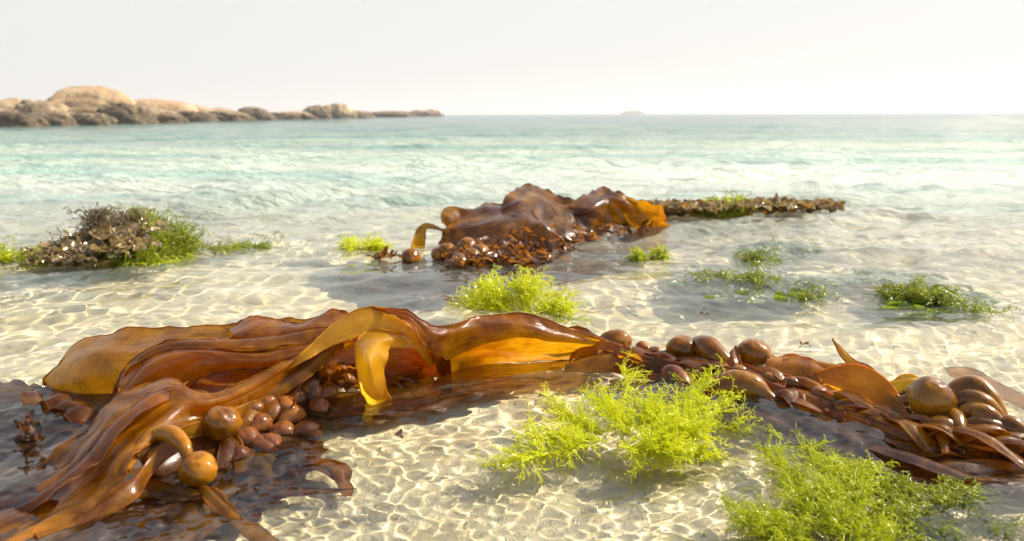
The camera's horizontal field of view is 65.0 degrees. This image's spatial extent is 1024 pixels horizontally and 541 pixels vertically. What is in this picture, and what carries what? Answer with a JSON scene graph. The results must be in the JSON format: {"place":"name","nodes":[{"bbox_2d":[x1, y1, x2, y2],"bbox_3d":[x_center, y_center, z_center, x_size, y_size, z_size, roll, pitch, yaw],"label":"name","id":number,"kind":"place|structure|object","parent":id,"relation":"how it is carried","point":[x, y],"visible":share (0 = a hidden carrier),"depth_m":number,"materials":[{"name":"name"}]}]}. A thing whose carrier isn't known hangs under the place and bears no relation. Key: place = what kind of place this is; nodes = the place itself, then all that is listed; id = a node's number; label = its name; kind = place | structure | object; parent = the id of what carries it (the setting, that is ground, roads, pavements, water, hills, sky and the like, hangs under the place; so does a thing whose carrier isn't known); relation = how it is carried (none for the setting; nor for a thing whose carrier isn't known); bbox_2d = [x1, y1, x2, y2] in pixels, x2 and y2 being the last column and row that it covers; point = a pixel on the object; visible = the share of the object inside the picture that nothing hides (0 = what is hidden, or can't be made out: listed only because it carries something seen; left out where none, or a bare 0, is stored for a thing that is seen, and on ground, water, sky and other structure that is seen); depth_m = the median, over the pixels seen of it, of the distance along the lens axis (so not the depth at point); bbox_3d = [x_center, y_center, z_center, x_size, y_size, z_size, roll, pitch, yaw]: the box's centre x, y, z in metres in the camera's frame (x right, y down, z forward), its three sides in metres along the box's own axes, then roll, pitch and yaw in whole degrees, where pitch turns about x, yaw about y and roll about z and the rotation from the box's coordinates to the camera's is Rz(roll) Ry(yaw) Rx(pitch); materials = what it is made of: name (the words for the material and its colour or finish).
{"place":"outdoors","nodes":[
{"label":"outdoors","id":0,"kind":"place"},
{"bbox_2d":[12,99,74,113],"bbox_3d":[-22.828,-6.903,38.951,3.664,2.735,2.697,0,11,0],"label":"boulder","id":1,"kind":"object","parent":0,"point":[26,106],"visible":0.16,"depth_m":38.24,"materials":[{"name":"beige stone"}]},
{"bbox_2d":[46,86,136,113],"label":"boulder","id":2,"kind":"object","parent":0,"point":[82,99],"visible":0.16,"depth_m":44.63,"materials":[{"name":"beige stone"}]},
{"bbox_2d":[0,112,1023,540],"bbox_3d":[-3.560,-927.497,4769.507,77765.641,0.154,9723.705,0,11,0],"label":"water","id":3,"kind":"structure","parent":0,"point":[934,198],"depth_m":2.14,"materials":[{"name":"clear liquid"}]},
{"bbox_2d":[0,98,20,110],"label":"boulder","id":4,"kind":"object","parent":3,"relation":"in","point":[8,104],"visible":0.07,"depth_m":40.87,"materials":[{"name":"beige stone"}]},
{"bbox_2d":[0,111,49,126],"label":"boulder","id":5,"kind":"object","parent":3,"relation":"in","point":[13,119],"visible":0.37,"depth_m":32.66,"materials":[{"name":"stone"}]},
{"bbox_2d":[0,235,55,270],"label":"thread weed","id":6,"kind":"object","parent":3,"relation":"in","point":[5,254],"visible":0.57,"depth_m":2.52,"materials":[{"name":"green plant"}]},
{"bbox_2d":[13,409,44,440],"bbox_3d":[-0.695,0.222,1.162,0.036,0.030,0.137,-10,15,-42],"label":"kelp fragment","id":7,"kind":"object","parent":3,"relation":"on","point":[35,428],"visible":1,"depth_m":1.16,"materials":[{"name":"brown plant"}]},
{"bbox_2d":[32,111,78,125],"bbox_3d":[-21.052,-6.408,36.602,2.578,1.684,1.717,0,11,0],"label":"boulder","id":8,"kind":"object","parent":3,"relation":"in","point":[52,118],"visible":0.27,"depth_m":36.22,"materials":[{"name":"beige stone"}]},
{"bbox_2d":[68,113,117,125],"bbox_3d":[-20.171,-6.728,38.300,2.786,1.559,2.023,0,11,0],"label":"boulder","id":9,"kind":"object","parent":3,"relation":"in","point":[89,119],"visible":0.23,"depth_m":37.68,"materials":[{"name":"beige stone"}]},
{"bbox_2d":[19,200,212,270],"bbox_3d":[-1.327,-0.123,2.720,0.642,0.252,0.880,0,11,0],"label":"weed mound","id":10,"kind":"object","parent":3,"relation":"in","point":[134,232],"visible":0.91,"depth_m":2.52,"materials":[{"name":"brown plant"}]},
{"bbox_2d":[103,252,198,267],"bbox_3d":[-1.129,0.009,2.493,0.322,0.170,0.224,-4,12,-20],"label":"thread weed","id":11,"kind":"object","parent":3,"relation":"in","point":[133,263],"visible":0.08,"depth_m":2.48,"materials":[{"name":"green plant"}]},
{"bbox_2d":[134,99,197,112],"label":"boulder","id":12,"kind":"object","parent":3,"relation":"in","point":[175,106],"visible":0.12,"depth_m":59.64,"materials":[{"name":"beige stone"}]},
{"bbox_2d":[150,109,188,122],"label":"boulder","id":13,"kind":"object","parent":3,"relation":"in","point":[165,116],"visible":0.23,"depth_m":47.85,"materials":[{"name":"beige stone"}]},
{"bbox_2d":[178,111,218,121],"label":"boulder","id":14,"kind":"object","parent":3,"relation":"in","point":[194,116],"visible":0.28,"depth_m":57.63,"materials":[{"name":"stone"}]},
{"bbox_2d":[193,105,233,111],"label":"boulder","id":15,"kind":"object","parent":3,"relation":"in","point":[202,108],"visible":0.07,"depth_m":70.75,"materials":[{"name":"beige stone"}]},
{"bbox_2d":[207,110,256,120],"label":"boulder","id":16,"kind":"object","parent":3,"relation":"in","point":[226,115],"visible":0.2,"depth_m":62.06,"materials":[{"name":"beige stone"}]},
{"bbox_2d":[202,231,288,257],"bbox_3d":[-0.940,-0.080,2.806,0.315,0.113,0.264,-10,14,-40],"label":"thread weed","id":17,"kind":"object","parent":3,"relation":"in","point":[244,244],"visible":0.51,"depth_m":2.78,"materials":[{"name":"green plant"}]},
{"bbox_2d":[238,107,276,119],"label":"boulder","id":18,"kind":"object","parent":3,"relation":"in","point":[257,113],"visible":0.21,"depth_m":71.37,"materials":[{"name":"stone"}]},
{"bbox_2d":[269,111,317,119],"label":"boulder","id":19,"kind":"object","parent":3,"relation":"in","point":[292,115],"visible":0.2,"depth_m":78.71,"materials":[{"name":"beige stone"}]},
{"bbox_2d":[0,306,608,540],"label":"kelp clump","id":20,"kind":"object","parent":3,"relation":"on","point":[224,395],"visible":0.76,"depth_m":1.24,"materials":[{"name":"brown plant"}]},
{"bbox_2d":[302,105,332,118],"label":"boulder","id":21,"kind":"object","parent":3,"relation":"in","point":[320,112],"visible":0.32,"depth_m":93.88,"materials":[{"name":"stone"}]},
{"bbox_2d":[325,103,357,117],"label":"boulder","id":22,"kind":"object","parent":3,"relation":"in","point":[338,110],"visible":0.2,"depth_m":106.93,"materials":[{"name":"beige stone"}]},
{"bbox_2d":[327,231,396,251],"bbox_3d":[-0.518,-0.077,2.747,0.248,0.125,0.161,5,12,25],"label":"thread weed","id":23,"kind":"object","parent":3,"relation":"in","point":[369,245],"visible":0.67,"depth_m":2.72,"materials":[{"name":"green plant"}]},
{"bbox_2d":[355,110,374,117],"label":"boulder","id":24,"kind":"object","parent":3,"relation":"in","point":[364,114],"visible":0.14,"depth_m":110.97,"materials":[{"name":"stone"}]},
{"bbox_2d":[361,246,400,259],"bbox_3d":[-0.404,-0.059,2.550,0.115,0.048,0.162,-10,15,-41],"label":"kelp fragment","id":25,"kind":"object","parent":3,"relation":"on","point":[383,253],"visible":1,"depth_m":2.54,"materials":[{"name":"brown plant"}]},
{"bbox_2d":[370,111,417,116],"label":"boulder","id":26,"kind":"object","parent":3,"relation":"in","point":[392,114],"visible":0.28,"depth_m":146.74,"materials":[{"name":"stone"}]},
{"bbox_2d":[409,109,444,115],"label":"boulder","id":27,"kind":"object","parent":3,"relation":"in","point":[430,112],"visible":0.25,"depth_m":201.33,"materials":[{"name":"stone"}]},
{"bbox_2d":[443,265,589,320],"bbox_3d":[0.028,0.062,1.896,0.392,0.146,0.218,5,12,25],"label":"thread weed","id":28,"kind":"object","parent":3,"relation":"on","point":[493,297],"visible":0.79,"depth_m":1.89,"materials":[{"name":"green plant"}]},
{"bbox_2d":[401,183,669,267],"bbox_3d":[0.110,-0.144,2.786,0.831,0.269,1.781,6,13,30],"label":"kelp heap","id":29,"kind":"object","parent":3,"relation":"on","point":[527,224],"visible":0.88,"depth_m":2.75,"materials":[{"name":"brown plant"}]},
{"bbox_2d":[472,349,772,483],"bbox_3d":[0.167,0.217,1.147,0.337,0.131,0.451,7,13,32],"label":"thread weed","id":30,"kind":"object","parent":3,"relation":"on","point":[670,431],"visible":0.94,"depth_m":1.12,"materials":[{"name":"green plant"}]},
{"bbox_2d":[620,111,645,113],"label":"island","id":31,"kind":"structure","parent":3,"relation":"in","point":[632,112],"depth_m":909.94,"materials":[{"name":"grey stone"}]},
{"bbox_2d":[622,242,673,262],"bbox_3d":[0.436,-0.045,2.559,0.186,0.091,0.103,-4,12,-19],"label":"thread weed","id":32,"kind":"object","parent":3,"relation":"on","point":[658,253],"visible":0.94,"depth_m":2.55,"materials":[{"name":"green plant"}]},
{"bbox_2d":[684,187,757,219],"bbox_3d":[0.935,-0.282,3.576,0.311,0.174,0.257,0,11,0],"label":"thread weed","id":33,"kind":"object","parent":3,"relation":"on","point":[739,212],"visible":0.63,"depth_m":3.55,"materials":[{"name":"green plant"}]},
{"bbox_2d":[634,193,845,217],"bbox_3d":[1.004,-0.283,3.611,1.228,0.138,0.809,0,11,0],"label":"weed rope","id":34,"kind":"object","parent":3,"relation":"on","point":[763,205],"visible":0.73,"depth_m":3.51,"materials":[{"name":"brown plant"}]},
{"bbox_2d":[732,233,782,263],"bbox_3d":[0.908,-0.072,2.698,0.330,0.158,0.583,3,12,18],"label":"weed patch","id":35,"kind":"object","parent":3,"relation":"in","point":[751,255],"visible":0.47,"depth_m":2.52,"materials":[{"name":"green plant"}]},
{"bbox_2d":[683,259,838,302],"bbox_3d":[0.681,0.034,2.213,0.547,0.131,0.591,0,11,0],"label":"weed patch","id":36,"kind":"object","parent":3,"relation":"on","point":[755,277],"visible":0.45,"depth_m":2.13,"materials":[{"name":"green plant"}]},
{"bbox_2d":[565,325,1023,478],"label":"kelp strand","id":37,"kind":"object","parent":3,"relation":"on","point":[963,426],"visible":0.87,"depth_m":1.23,"materials":[{"name":"orange plant"}]},
{"bbox_2d":[714,422,924,540],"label":"thread weed","id":38,"kind":"object","parent":3,"relation":"on","point":[835,499],"visible":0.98,"depth_m":0.93,"materials":[{"name":"green plant"}]},
{"bbox_2d":[865,274,1020,318],"bbox_3d":[1.084,0.049,2.117,0.395,0.132,0.716,0,11,0],"label":"weed patch","id":39,"kind":"object","parent":3,"relation":"on","point":[916,295],"visible":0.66,"depth_m":1.97,"materials":[{"name":"green plant"}]},
{"bbox_2d":[0,0,1023,113],"label":"sky","id":40,"kind":"structure","parent":0,"point":[444,56],"materials":[{"name":"white"}]},
{"bbox_3d":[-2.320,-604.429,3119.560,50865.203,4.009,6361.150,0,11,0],"label":"sand","id":41,"kind":"structure","parent":0,"visible":0},
{"bbox_2d":[95,102,159,123],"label":"boulder","id":42,"kind":"object","parent":41,"relation":"on","point":[126,113],"visible":0.34,"depth_m":43.53,"materials":[{"name":"stone"}]},
{"bbox_2d":[849,459,1023,540],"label":"thread weed","id":43,"kind":"object","parent":41,"relation":"on","point":[894,491],"visible":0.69,"depth_m":0.94,"materials":[{"name":"green plant"}]}
]}

